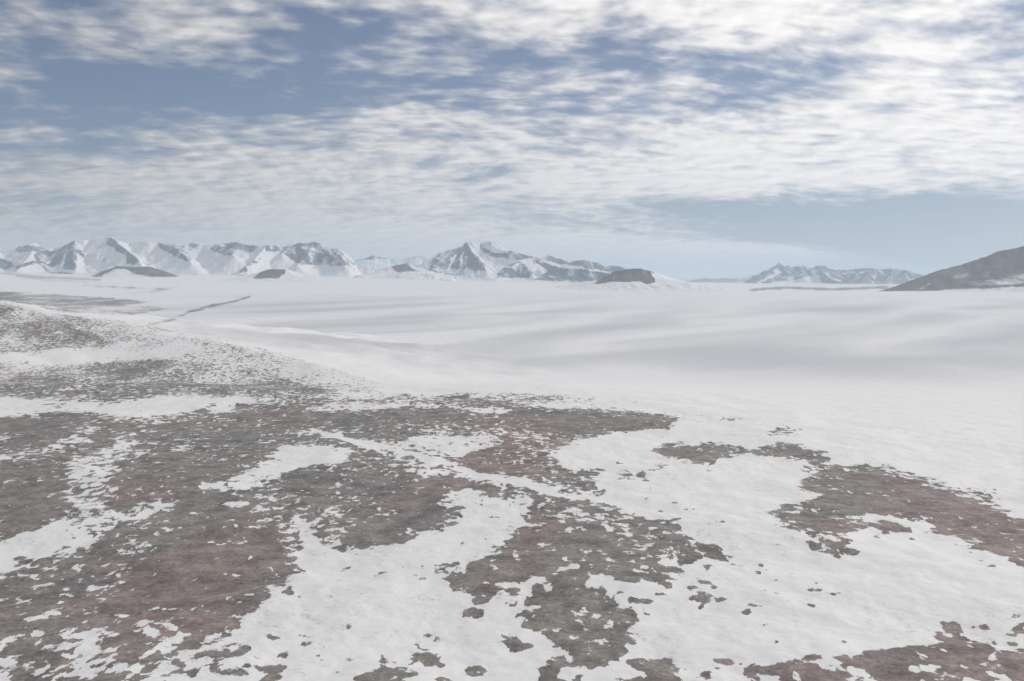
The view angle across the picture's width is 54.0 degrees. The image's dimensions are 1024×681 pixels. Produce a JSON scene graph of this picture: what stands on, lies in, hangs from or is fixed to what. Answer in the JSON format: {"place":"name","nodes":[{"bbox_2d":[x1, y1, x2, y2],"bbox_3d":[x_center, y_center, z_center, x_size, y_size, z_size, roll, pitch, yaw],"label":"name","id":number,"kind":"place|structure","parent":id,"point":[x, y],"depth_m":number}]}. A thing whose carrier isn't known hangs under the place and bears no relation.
{"place":"outdoors","nodes":[
{"label":"outdoors","id":0,"kind":"place"},
{"bbox_2d":[72,266,186,276],"bbox_3d":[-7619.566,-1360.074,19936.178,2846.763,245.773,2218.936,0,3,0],"label":"hill","id":1,"kind":"structure","parent":0,"point":[122,271],"depth_m":19905.09},
{"bbox_2d":[0,236,361,277],"bbox_3d":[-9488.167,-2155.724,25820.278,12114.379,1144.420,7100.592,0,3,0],"label":"mountain range","id":2,"kind":"structure","parent":0,"point":[311,259],"depth_m":25271.77},
{"bbox_2d":[212,268,332,281],"bbox_3d":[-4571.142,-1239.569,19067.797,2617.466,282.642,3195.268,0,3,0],"label":"hill","id":3,"kind":"structure","parent":0,"point":[276,275],"depth_m":18853.23},
{"bbox_2d":[355,255,427,273],"bbox_3d":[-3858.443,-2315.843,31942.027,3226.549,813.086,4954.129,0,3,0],"label":"mountain","id":4,"kind":"structure","parent":0,"point":[371,264],"depth_m":31486.13},
{"bbox_2d":[354,263,454,281],"bbox_3d":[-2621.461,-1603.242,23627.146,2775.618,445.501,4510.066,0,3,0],"label":"hill","id":5,"kind":"structure","parent":0,"point":[405,271],"depth_m":23078.95},
{"bbox_2d":[0,273,1023,680],"bbox_3d":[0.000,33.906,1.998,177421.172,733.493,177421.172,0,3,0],"label":"ground","id":6,"kind":"structure","parent":0,"point":[208,477],"depth_m":1255.67},
{"bbox_2d":[0,0,1023,280],"label":"sky","id":7,"kind":"structure","parent":0,"point":[685,140]},
{"bbox_2d":[415,241,624,282],"bbox_3d":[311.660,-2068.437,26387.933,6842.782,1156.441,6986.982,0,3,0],"label":"mountain","id":8,"kind":"structure","parent":0,"point":[488,261],"depth_m":25355.30},
{"bbox_2d":[555,268,740,291],"bbox_3d":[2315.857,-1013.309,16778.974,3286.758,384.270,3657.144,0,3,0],"label":"hill","id":9,"kind":"structure","parent":0,"point":[637,280],"depth_m":16171.40},
{"bbox_2d":[686,278,737,281],"bbox_3d":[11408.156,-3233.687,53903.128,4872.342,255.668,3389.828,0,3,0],"label":"mountain","id":10,"kind":"structure","parent":0,"point":[718,280],"depth_m":53618.75},
{"bbox_2d":[734,263,924,283],"bbox_3d":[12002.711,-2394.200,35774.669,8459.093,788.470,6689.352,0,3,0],"label":"mountain","id":11,"kind":"structure","parent":0,"point":[781,273],"depth_m":36224.28},
{"bbox_2d":[881,246,1023,291],"bbox_3d":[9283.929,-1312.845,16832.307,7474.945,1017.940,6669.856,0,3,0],"label":"hill","id":12,"kind":"structure","parent":0,"point":[1001,271],"depth_m":16261.10}
]}

